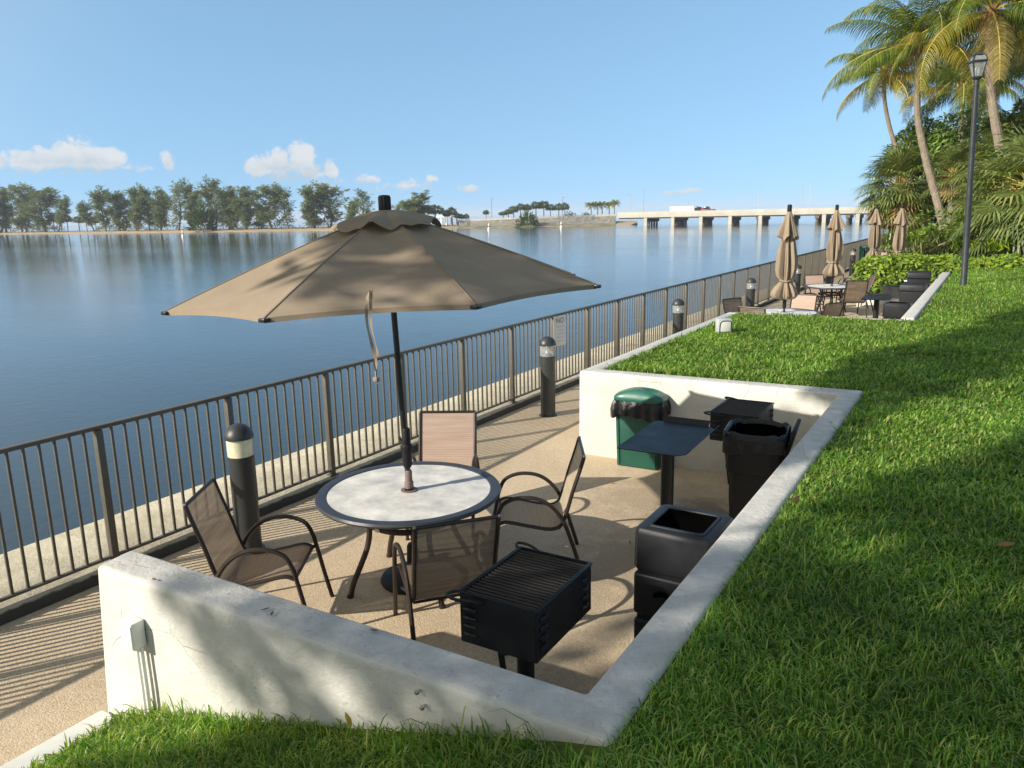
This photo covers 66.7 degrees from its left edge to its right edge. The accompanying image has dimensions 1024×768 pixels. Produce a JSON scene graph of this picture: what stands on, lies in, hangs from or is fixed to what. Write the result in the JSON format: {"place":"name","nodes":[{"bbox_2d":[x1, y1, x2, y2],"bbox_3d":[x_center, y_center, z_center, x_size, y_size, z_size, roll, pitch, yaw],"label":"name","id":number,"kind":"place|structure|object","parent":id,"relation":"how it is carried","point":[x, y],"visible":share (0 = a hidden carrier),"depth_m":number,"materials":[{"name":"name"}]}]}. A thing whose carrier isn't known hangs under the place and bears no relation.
{"place":"outdoors","nodes":[
{"label":"outdoors","id":0,"kind":"place"},
{"bbox_2d":[0,221,636,233],"bbox_3d":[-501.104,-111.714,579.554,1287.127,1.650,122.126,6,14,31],"label":"shore","id":1,"kind":"structure","parent":0,"point":[280,229],"depth_m":282.71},
{"bbox_2d":[0,186,17,232],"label":"sheoak tree","id":2,"kind":"object","parent":1,"relation":"on","point":[6,213],"visible":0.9,"depth_m":351.44,"materials":[{"name":"green plant"}]},
{"bbox_2d":[5,183,37,231],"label":"sheoak tree","id":3,"kind":"object","parent":1,"relation":"on","point":[19,220],"visible":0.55,"depth_m":343.97,"materials":[{"name":"green plant"}]},
{"bbox_2d":[7,182,64,231],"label":"sheoak tree","id":4,"kind":"object","parent":1,"relation":"on","point":[44,199],"visible":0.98,"depth_m":329.96,"materials":[{"name":"green plant"}]},
{"bbox_2d":[51,195,73,231],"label":"sheoak tree","id":5,"kind":"object","parent":1,"relation":"on","point":[64,212],"visible":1,"depth_m":324.69,"materials":[{"name":"green plant"}]},
{"bbox_2d":[75,200,94,230],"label":"sheoak tree","id":6,"kind":"object","parent":1,"relation":"on","point":[82,209],"visible":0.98,"depth_m":315.12,"materials":[{"name":"green plant"}]},
{"bbox_2d":[85,184,111,230],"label":"sheoak tree","id":7,"kind":"object","parent":1,"relation":"on","point":[102,216],"visible":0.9,"depth_m":308.11,"materials":[{"name":"green plant"}]},
{"bbox_2d":[98,190,138,230],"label":"sheoak tree","id":8,"kind":"object","parent":1,"relation":"on","point":[119,205],"visible":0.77,"depth_m":308.34,"materials":[{"name":"green plant"}]},
{"bbox_2d":[124,185,149,230],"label":"sheoak tree","id":9,"kind":"object","parent":1,"relation":"on","point":[136,219],"visible":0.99,"depth_m":296.84,"materials":[{"name":"green plant"}]},
{"bbox_2d":[134,182,156,230],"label":"sheoak tree","id":10,"kind":"object","parent":1,"relation":"on","point":[148,219],"visible":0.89,"depth_m":297.81,"materials":[{"name":"green plant"}]},
{"bbox_2d":[144,186,173,230],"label":"sheoak tree","id":11,"kind":"object","parent":1,"relation":"on","point":[161,211],"visible":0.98,"depth_m":295.16,"materials":[{"name":"green plant"}]},
{"bbox_2d":[166,177,187,230],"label":"sheoak tree","id":12,"kind":"object","parent":1,"relation":"on","point":[177,192],"visible":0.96,"depth_m":286.76,"materials":[{"name":"green plant"}]},
{"bbox_2d":[179,184,203,227],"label":"sheoak tree","id":13,"kind":"object","parent":1,"relation":"on","point":[190,194],"visible":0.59,"depth_m":284.80,"materials":[{"name":"green plant"}]},
{"bbox_2d":[186,200,217,230],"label":"shore bush","id":14,"kind":"object","parent":1,"relation":"on","point":[201,216],"visible":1,"depth_m":276.69,"materials":[{"name":"green plant"}]},
{"bbox_2d":[194,174,231,229],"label":"sheoak tree","id":15,"kind":"object","parent":1,"relation":"on","point":[209,197],"visible":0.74,"depth_m":280.55,"materials":[{"name":"green plant"}]},
{"bbox_2d":[210,185,251,229],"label":"sheoak tree","id":16,"kind":"object","parent":1,"relation":"on","point":[231,217],"visible":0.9,"depth_m":278.07,"materials":[{"name":"green plant"}]},
{"bbox_2d":[230,187,261,228],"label":"sheoak tree","id":17,"kind":"object","parent":1,"relation":"on","point":[243,211],"visible":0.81,"depth_m":276.41,"materials":[{"name":"green plant"}]},
{"bbox_2d":[239,181,289,228],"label":"sheoak tree","id":18,"kind":"object","parent":1,"relation":"on","point":[266,191],"visible":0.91,"depth_m":272.20,"materials":[{"name":"green plant"}]},
{"bbox_2d":[272,183,297,228],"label":"sheoak tree","id":19,"kind":"object","parent":1,"relation":"on","point":[286,203],"visible":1,"depth_m":271.11,"materials":[{"name":"green plant"}]},
{"bbox_2d":[296,184,328,227],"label":"sheoak tree","id":20,"kind":"object","parent":1,"relation":"on","point":[310,216],"visible":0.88,"depth_m":263.78,"materials":[{"name":"green plant"}]},
{"bbox_2d":[310,181,353,227],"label":"sheoak tree","id":21,"kind":"object","parent":1,"relation":"on","point":[330,210],"visible":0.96,"depth_m":266.54,"materials":[{"name":"green plant"}]},
{"bbox_2d":[343,198,359,219],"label":"sheoak tree","id":22,"kind":"object","parent":1,"relation":"on","point":[351,206],"visible":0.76,"depth_m":257.49,"materials":[{"name":"green plant"}]},
{"bbox_2d":[352,187,374,223],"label":"sheoak tree","id":23,"kind":"object","parent":1,"relation":"on","point":[365,199],"visible":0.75,"depth_m":250.12,"materials":[{"name":"green plant"}]},
{"bbox_2d":[399,190,433,213],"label":"sheoak tree","id":24,"kind":"object","parent":1,"relation":"on","point":[409,205],"visible":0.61,"depth_m":254.09,"materials":[{"name":"green plant"}]},
{"bbox_2d":[41,715,605,767],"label":"lawn bank","id":25,"kind":"structure","parent":0,"point":[587,750],"depth_m":3.00,"materials":[{"name":"plant"}]},
{"bbox_2d":[0,248,912,765],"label":"walkway","id":26,"kind":"structure","parent":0,"point":[52,672],"depth_m":5.90,"materials":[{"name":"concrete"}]},
{"bbox_2d":[0,710,110,767],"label":"kerb","id":27,"kind":"structure","parent":26,"relation":"on","point":[50,745],"depth_m":3.98,"materials":[{"name":"white paint"}]},
{"bbox_2d":[224,423,265,548],"bbox_3d":[-2.209,0.854,6.409,0.250,1.097,0.250,6,14,31],"label":"bollard light","id":28,"kind":"object","parent":26,"relation":"on","point":[238,438],"visible":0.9,"depth_m":6.32,"materials":[{"name":"grey paint"}]},
{"bbox_2d":[183,477,333,605],"bbox_3d":[-1.698,1.163,5.306,0.790,0.951,0.597,-1,12,-1],"label":"patio chair","id":29,"kind":"object","parent":26,"relation":"on","point":[229,556],"visible":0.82,"depth_m":5.28,"materials":[{"name":"fabric"}]},
{"bbox_2d":[161,195,600,594],"bbox_3d":[-0.827,0.097,5.623,2.757,2.850,2.759,9,16,40],"label":"patio umbrella","id":30,"kind":"object","parent":26,"relation":"on","point":[385,259],"visible":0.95,"depth_m":4.70,"materials":[{"name":"beige fabric"}]},
{"bbox_2d":[315,461,500,608],"bbox_3d":[-0.754,1.139,5.838,1.364,0.735,1.364,2,13,15],"label":"patio table","id":31,"kind":"object","parent":26,"relation":"on","point":[379,499],"visible":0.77,"depth_m":5.65,"materials":[{"name":"stone"}]},
{"bbox_2d":[406,410,479,539],"bbox_3d":[-0.604,0.790,6.911,0.597,0.951,0.790,-1,12,3],"label":"patio chair","id":32,"kind":"object","parent":26,"relation":"on","point":[449,436],"visible":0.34,"depth_m":7.16,"materials":[{"name":"fabric"}]},
{"bbox_2d":[392,514,506,655],"bbox_3d":[-0.432,1.194,5.039,0.597,0.951,0.790,-5,13,-18],"label":"patio chair","id":33,"kind":"object","parent":26,"relation":"on","point":[452,555],"visible":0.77,"depth_m":4.72,"materials":[{"name":"fabric"}]},
{"bbox_2d":[98,314,863,746],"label":"retaining wall","id":34,"kind":"structure","parent":26,"relation":"on","point":[224,646],"depth_m":3.58,"materials":[{"name":"white paint"}]},
{"bbox_2d":[119,615,152,716],"bbox_3d":[-1.894,1.493,3.949,0.108,0.643,0.076,6,14,31],"label":"utility box","id":35,"kind":"object","parent":34,"relation":"attached to","point":[132,630],"visible":0.9,"depth_m":3.89,"materials":[{"name":"white paint"}]},
{"bbox_2d":[445,541,592,678],"bbox_3d":[0.077,1.417,4.106,0.512,0.883,0.748,6,14,30],"label":"charcoal grill","id":36,"kind":"object","parent":26,"relation":"on","point":[528,608],"visible":0.98,"depth_m":3.87,"materials":[{"name":"black metal"}]},
{"bbox_2d":[493,436,585,559],"bbox_3d":[0.168,0.945,6.128,0.790,0.951,0.597,-1,12,1],"label":"patio chair","id":37,"kind":"object","parent":26,"relation":"on","point":[527,512],"visible":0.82,"depth_m":6.10,"materials":[{"name":"metal"}]},
{"bbox_2d":[539,336,556,417],"bbox_3d":[0.485,-0.107,10.570,0.250,1.097,0.250,6,14,31],"label":"bollard light","id":38,"kind":"object","parent":26,"relation":"on","point":[547,374],"visible":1,"depth_m":10.50,"materials":[{"name":"grey paint"}]},
{"bbox_2d":[610,387,670,469],"bbox_3d":[1.389,0.465,8.398,0.611,0.865,0.354,6,14,29],"label":"recycling bin","id":39,"kind":"object","parent":26,"relation":"on","point":[634,410],"visible":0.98,"depth_m":8.29,"materials":[{"name":"green plastic"}]},
{"bbox_2d":[617,416,717,505],"bbox_3d":[1.276,0.865,6.298,0.571,0.980,0.974,6,14,29],"label":"serving shelf","id":40,"kind":"object","parent":26,"relation":"on","point":[668,438],"visible":0.84,"depth_m":6.24,"materials":[{"name":"metal"}]},
{"bbox_2d":[672,299,684,334],"bbox_3d":[3.146,-1.073,14.752,0.250,1.097,0.250,6,14,31],"label":"bollard light","id":41,"kind":"object","parent":26,"relation":"on","point":[678,317],"visible":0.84,"depth_m":14.64,"materials":[{"name":"grey paint"}]},
{"bbox_2d":[634,504,732,638],"bbox_3d":[1.004,1.256,4.584,0.456,0.957,0.484,6,14,31],"label":"litter bin","id":42,"kind":"object","parent":26,"relation":"on","point":[673,544],"visible":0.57,"depth_m":4.42,"materials":[{"name":"grey plastic"}]},
{"bbox_2d":[722,297,742,313],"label":"patio chair","id":43,"kind":"object","parent":26,"relation":"on","point":[730,304],"visible":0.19,"depth_m":15.87,"materials":[{"name":"fabric"}]},
{"bbox_2d":[704,396,773,483],"bbox_3d":[2.179,0.644,7.456,0.512,0.883,0.748,6,14,30],"label":"charcoal grill","id":44,"kind":"object","parent":26,"relation":"on","point":[724,412],"visible":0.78,"depth_m":7.24,"materials":[{"name":"black metal"}]},
{"bbox_2d":[746,278,755,306],"bbox_3d":[5.807,-2.038,18.935,0.250,1.097,0.250,-2,12,-2],"label":"bollard light","id":45,"kind":"object","parent":26,"relation":"on","point":[750,297],"visible":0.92,"depth_m":18.83,"materials":[{"name":"grey paint"}]},
{"bbox_2d":[738,306,765,313],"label":"patio chair","id":46,"kind":"object","parent":26,"relation":"on","point":[743,309],"visible":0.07,"depth_m":14.40,"materials":[{"name":"fabric"}]},
{"bbox_2d":[722,418,800,519],"bbox_3d":[2.051,0.805,6.456,0.554,0.996,0.538,5,14,25],"label":"wheelie bin","id":47,"kind":"object","parent":26,"relation":"on","point":[757,451],"visible":0.77,"depth_m":6.25,"materials":[{"name":"black plastic"}]},
{"bbox_2d":[770,204,798,311],"bbox_3d":[5.328,-2.069,15.149,0.506,2.785,0.511,-12,16,-41],"label":"folded umbrella","id":48,"kind":"object","parent":26,"relation":"on","point":[784,289],"visible":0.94,"depth_m":15.00,"materials":[{"name":"beige fabric"}]},
{"bbox_2d":[766,308,820,315],"bbox_3d":[5.355,-1.062,15.366,1.364,0.735,1.364,5,14,26],"label":"patio table","id":49,"kind":"object","parent":26,"relation":"on","point":[797,311],"visible":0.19,"depth_m":15.36,"materials":[{"name":"metal"}]},
{"bbox_2d":[789,294,817,309],"bbox_3d":[5.919,-1.350,16.121,0.597,0.951,0.790,8,15,36],"label":"patio chair","id":50,"kind":"object","parent":26,"relation":"on","point":[804,301],"visible":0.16,"depth_m":16.30,"materials":[{"name":"fabric"}]},
{"bbox_2d":[804,274,832,308],"bbox_3d":[8.204,-2.427,20.853,0.597,0.951,0.790,-1,12,2],"label":"patio chair","id":51,"kind":"object","parent":26,"relation":"on","point":[814,279],"visible":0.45,"depth_m":21.11,"materials":[{"name":"fabric"}]},
{"bbox_2d":[804,284,845,315],"bbox_3d":[8.319,-2.194,20.283,1.364,0.735,1.364,5,14,26],"label":"patio table","id":52,"kind":"object","parent":26,"relation":"on","point":[841,287],"visible":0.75,"depth_m":20.14,"materials":[{"name":"metal"}]},
{"bbox_2d":[820,302,844,316],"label":"patio chair","id":53,"kind":"object","parent":26,"relation":"on","point":[834,309],"visible":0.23,"depth_m":14.85,"materials":[{"name":"fabric"}]},
{"bbox_2d":[822,205,845,311],"bbox_3d":[8.296,-3.200,20.063,0.523,2.785,0.500,-7,14,-26],"label":"folded umbrella","id":54,"kind":"object","parent":26,"relation":"on","point":[834,254],"visible":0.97,"depth_m":19.92,"materials":[{"name":"beige fabric"}]},
{"bbox_2d":[726,272,950,320],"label":"retaining wall","id":55,"kind":"structure","parent":26,"relation":"on","point":[913,312],"depth_m":14.97,"materials":[{"name":"white paint"}]},
{"bbox_2d":[835,280,868,317],"bbox_3d":[8.590,-2.178,19.672,0.597,0.951,0.790,0,12,7],"label":"patio chair","id":56,"kind":"object","parent":26,"relation":"on","point":[855,291],"visible":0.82,"depth_m":19.36,"materials":[{"name":"fabric"}]},
{"bbox_2d":[843,274,876,310],"bbox_3d":[9.289,-2.462,20.912,0.790,0.951,0.597,1,13,12],"label":"patio chair","id":57,"kind":"object","parent":26,"relation":"on","point":[872,278],"visible":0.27,"depth_m":20.74,"materials":[{"name":"fabric"}]},
{"bbox_2d":[865,205,882,256],"bbox_3d":[11.998,-4.533,25.836,0.544,2.785,0.500,-4,13,-11],"label":"folded umbrella","id":58,"kind":"object","parent":26,"relation":"on","point":[874,236],"visible":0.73,"depth_m":25.67,"materials":[{"name":"beige fabric"}]},
{"bbox_2d":[860,293,895,317],"bbox_3d":[7.305,-1.282,15.588,0.571,0.980,0.974,6,14,29],"label":"serving shelf","id":59,"kind":"object","parent":26,"relation":"on","point":[876,297],"visible":0.69,"depth_m":15.52,"materials":[{"name":"black metal"}]},
{"bbox_2d":[880,285,912,298],"bbox_3d":[9.076,-1.858,18.293,0.748,0.883,0.512,10,16,41],"label":"charcoal grill","id":60,"kind":"object","parent":26,"relation":"on","point":[892,290],"visible":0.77,"depth_m":18.15,"materials":[{"name":"black metal"}]},
{"bbox_2d":[882,301,911,318],"bbox_3d":[7.204,-1.052,14.598,0.456,0.957,0.484,6,14,31],"label":"litter bin","id":61,"kind":"object","parent":26,"relation":"on","point":[895,309],"visible":0.28,"depth_m":14.38,"materials":[{"name":"grey plastic"}]},
{"bbox_2d":[892,204,908,253],"bbox_3d":[12.045,-4.181,24.213,0.501,2.785,0.497,-12,16,-40],"label":"folded umbrella","id":62,"kind":"object","parent":26,"relation":"on","point":[901,222],"visible":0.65,"depth_m":24.03,"materials":[{"name":"beige fabric"}]},
{"bbox_2d":[899,282,927,304],"bbox_3d":[9.311,-1.868,18.159,0.578,0.950,0.629,7,15,34],"label":"lidded bin","id":63,"kind":"object","parent":26,"relation":"on","point":[907,293],"visible":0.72,"depth_m":17.87,"materials":[{"name":"black plastic"}]},
{"bbox_2d":[904,271,930,287],"bbox_3d":[9.851,-2.159,18.952,0.578,1.160,0.629,5,14,27],"label":"lidded bin","id":64,"kind":"object","parent":26,"relation":"on","point":[918,277],"visible":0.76,"depth_m":18.59,"materials":[{"name":"black plastic"}]},
{"bbox_2d":[0,213,935,553],"bbox_3d":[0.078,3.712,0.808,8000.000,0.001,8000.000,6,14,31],"label":"water","id":65,"kind":"structure","parent":0,"point":[90,335],"depth_m":26.28,"materials":[{"name":"blue liquid"}]},
{"bbox_2d":[0,250,890,625],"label":"seawall","id":66,"kind":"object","parent":65,"relation":"in","point":[44,596],"visible":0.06,"depth_m":7.31,"materials":[{"name":"concrete"}]},
{"bbox_2d":[0,235,889,602],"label":"fence","id":67,"kind":"object","parent":66,"relation":"on","point":[812,261],"visible":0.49,"depth_m":8.28,"materials":[{"name":"brown metal"}]},
{"bbox_2d":[553,315,565,346],"bbox_3d":[0.735,-0.818,11.926,0.008,0.460,0.300,11,17,43],"label":"warning sign","id":68,"kind":"object","parent":67,"relation":"attached to","point":[559,330],"visible":1,"depth_m":11.92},
{"bbox_2d":[617,207,944,224],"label":"bridge","id":69,"kind":"structure","parent":65,"relation":"in","point":[823,215],"depth_m":218.14,"materials":[{"name":"concrete"}]},
{"bbox_2d":[670,206,701,210],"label":"box truck","id":70,"kind":"object","parent":69,"relation":"on","point":[686,208],"visible":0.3,"depth_m":225.86,"materials":[{"name":"metal"}]},
{"bbox_2d":[0,0,1023,225],"label":"sky","id":71,"kind":"structure","parent":0,"point":[468,103],"materials":[{"name":"blue"}]},
{"bbox_2d":[21,254,1023,767],"bbox_3d":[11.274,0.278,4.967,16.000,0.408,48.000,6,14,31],"label":"lawn","id":72,"kind":"structure","parent":0,"point":[718,761],"depth_m":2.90,"materials":[{"name":"plant"}]},
{"bbox_2d":[849,251,1023,303],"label":"hedge","id":73,"kind":"object","parent":72,"relation":"on","point":[894,269],"visible":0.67,"depth_m":21.57,"materials":[{"name":"green plant"}]},
{"bbox_2d":[941,229,989,250],"bbox_3d":[14.466,-4.623,24.889,1.570,0.703,1.827,6,14,31],"label":"strap leaf plant","id":74,"kind":"object","parent":72,"relation":"on","point":[959,242],"visible":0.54,"depth_m":24.78,"materials":[{"name":"plant"}]},
{"bbox_2d":[960,52,988,285],"bbox_3d":[9.655,-4.417,16.458,0.376,4.885,0.310,1,13,12],"label":"lamp post","id":75,"kind":"object","parent":72,"relation":"on","point":[977,71],"visible":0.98,"depth_m":16.32,"materials":[{"name":"metal"}]},
{"bbox_2d":[960,123,1023,256],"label":"fan palm","id":76,"kind":"object","parent":72,"relation":"on","point":[1015,159],"visible":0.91,"depth_m":22.62,"materials":[{"name":"green plant"}]},
{"bbox_2d":[970,232,1015,250],"bbox_3d":[14.160,-4.197,22.777,1.428,0.594,1.374,-8,14,-28],"label":"strap leaf plant","id":77,"kind":"object","parent":72,"relation":"on","point":[993,245],"visible":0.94,"depth_m":22.73,"materials":[{"name":"plant"}]},
{"bbox_2d":[457,216,615,227],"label":"causeway","id":78,"kind":"structure","parent":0,"point":[597,220],"depth_m":252.00,"materials":[{"name":"concrete"}]},
{"bbox_2d":[515,210,538,226],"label":"shore bush","id":79,"kind":"object","parent":78,"relation":"on","point":[531,217],"visible":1,"depth_m":244.67,"materials":[{"name":"green plant"}]},
{"bbox_2d":[456,214,615,221],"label":"balustrade","id":80,"kind":"object","parent":78,"relation":"on","point":[538,217],"visible":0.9,"depth_m":256.60,"materials":[{"name":"concrete"}]},
{"bbox_2d":[606,314,910,394],"bbox_3d":[3.642,-0.556,10.415,2.780,0.022,5.500,6,14,31],"label":"lawn planter","id":81,"kind":"object","parent":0,"point":[788,353],"visible":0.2,"depth_m":10.07,"materials":[{"name":"plant"}]},
{"bbox_2d":[715,318,731,332],"bbox_3d":[3.052,-0.838,11.198,0.200,0.200,0.180,-2,12,-3],"label":"outlet box","id":82,"kind":"object","parent":81,"relation":"on","point":[722,325],"visible":1,"depth_m":11.12,"materials":[{"name":"white paint"}]},
{"bbox_2d":[824,45,943,180],"bbox_3d":[17.863,-12.182,37.851,5.246,8.388,5.259,6,14,31],"label":"coconut palm","id":83,"kind":"object","parent":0,"point":[874,76],"visible":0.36,"depth_m":37.22,"materials":[{"name":"plant"}]},
{"bbox_2d":[822,0,1023,231],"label":"coconut palm","id":84,"kind":"object","parent":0,"point":[895,46],"visible":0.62,"depth_m":28.71,"materials":[{"name":"plant"}]},
{"bbox_2d":[888,49,1022,216],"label":"coconut palm","id":85,"kind":"object","parent":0,"point":[960,93],"visible":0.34,"depth_m":35.66,"materials":[{"name":"plant"}]},
{"bbox_2d":[889,0,1023,192],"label":"coconut palm","id":86,"kind":"object","parent":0,"point":[991,17],"visible":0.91,"depth_m":25.78,"materials":[{"name":"plant"}]},
{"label":"planting bed","id":87,"kind":"structure","parent":0,"visible":0},
{"bbox_2d":[864,224,894,245],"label":"strap leaf plant","id":88,"kind":"object","parent":87,"relation":"on","point":[888,238],"visible":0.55,"depth_m":27.67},
{"bbox_2d":[848,140,948,251],"bbox_3d":[17.117,-7.910,34.372,4.362,5.554,4.260,6,14,31],"label":"fan palm","id":89,"kind":"object","parent":87,"relation":"on","point":[898,192],"visible":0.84,"depth_m":33.59,"materials":[{"name":"green plant"}]},
{"bbox_2d":[891,227,926,248],"bbox_3d":[13.900,-5.085,26.899,1.684,0.765,1.833,-6,13,-20],"label":"strap leaf plant","id":90,"kind":"object","parent":87,"relation":"on","point":[910,238],"visible":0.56,"depth_m":26.71,"materials":[{"name":"plant"}]},
{"bbox_2d":[879,222,957,254],"bbox_3d":[16.470,-5.321,30.402,3.835,2.060,3.567,-8,14,-29],"label":"shrub","id":91,"kind":"object","parent":87,"relation":"on","point":[887,247],"visible":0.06,"depth_m":30.37,"materials":[{"name":"green plant"}]},
{"bbox_2d":[886,159,958,254],"bbox_3d":[19.085,-8.028,36.040,3.962,4.819,3.033,6,14,31],"label":"shrub","id":92,"kind":"object","parent":87,"relation":"on","point":[935,219],"visible":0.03,"depth_m":35.52,"materials":[{"name":"green plant"}]},
{"bbox_2d":[882,112,980,249],"bbox_3d":[21.330,-10.141,39.715,4.550,7.292,4.133,6,14,31],"label":"broadleaf tree","id":93,"kind":"object","parent":87,"relation":"on","point":[913,134],"visible":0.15,"depth_m":39.06,"materials":[{"name":"green plant"}]},
{"bbox_2d":[917,229,956,246],"bbox_3d":[14.239,-4.953,26.009,1.632,0.691,1.957,-6,13,-20],"label":"strap leaf plant","id":94,"kind":"object","parent":87,"relation":"on","point":[936,241],"visible":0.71,"depth_m":25.86,"materials":[{"name":"plant"}]},
{"bbox_2d":[919,139,980,223],"bbox_3d":[18.370,-7.525,32.471,3.056,5.158,3.051,6,14,31],"label":"fan palm","id":95,"kind":"object","parent":87,"relation":"on","point":[947,158],"visible":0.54,"depth_m":31.91,"materials":[{"name":"green plant"}]},
{"bbox_2d":[893,208,1016,256],"bbox_3d":[16.428,-4.654,26.405,6.896,2.884,5.397,6,14,31],"label":"shrub","id":96,"kind":"object","parent":87,"relation":"on","point":[931,225],"visible":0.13,"depth_m":27.25,"materials":[{"name":"green plant"}]},
{"bbox_2d":[906,234,938,252],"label":"strap leaf plant","id":97,"kind":"object","parent":96,"relation":"on","point":[921,247],"visible":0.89,"depth_m":25.34,"materials":[{"name":"plant"}]},
{"bbox_2d":[937,186,995,253],"bbox_3d":[16.649,-5.579,27.880,3.100,3.386,2.754,6,14,31],"label":"fan palm","id":98,"kind":"object","parent":87,"relation":"on","point":[948,216],"visible":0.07,"depth_m":27.88,"materials":[{"name":"green plant"}]},
{"bbox_2d":[910,41,1023,134],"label":"coconut palm","id":99,"kind":"object","parent":87,"relation":"on","point":[1019,84],"visible":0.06,"depth_m":38.85,"materials":[{"name":"plant"}]},
{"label":"terrain","id":100,"kind":"structure","parent":0,"visible":0},
{"bbox_2d":[924,103,988,220],"bbox_3d":[22.258,-8.718,33.987,7.802,6.937,6.693,6,14,31],"label":"shrub","id":101,"kind":"object","parent":100,"relation":"on","point":[955,139],"visible":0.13,"depth_m":33.65,"materials":[{"name":"green plant"}]},
{"bbox_2d":[935,137,1023,257],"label":"fan palm","id":102,"kind":"object","parent":100,"relation":"on","point":[976,193],"visible":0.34,"depth_m":24.35,"materials":[{"name":"green plant"}]},
{"bbox_2d":[942,111,1023,203],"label":"fan palm","id":103,"kind":"object","parent":100,"relation":"on","point":[981,144],"visible":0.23,"depth_m":29.39,"materials":[{"name":"green plant"}]},
{"bbox_2d":[977,98,1023,162],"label":"shrub","id":104,"kind":"object","parent":100,"relation":"on","point":[1013,115],"visible":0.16,"depth_m":29.24,"materials":[{"name":"green plant"}]},
{"bbox_3d":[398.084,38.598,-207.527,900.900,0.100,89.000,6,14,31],"label":"ground","id":105,"kind":"structure","parent":0,"visible":0},
{"bbox_2d":[930,33,1023,137],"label":"coconut palm","id":106,"kind":"object","parent":105,"relation":"on","point":[1019,69],"visible":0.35,"depth_m":30.74,"materials":[{"name":"plant"}]},
{"bbox_2d":[935,0,1023,101],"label":"coconut palm","id":107,"kind":"object","parent":105,"relation":"on","point":[1018,37],"visible":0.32,"depth_m":27.50,"materials":[{"name":"plant"}]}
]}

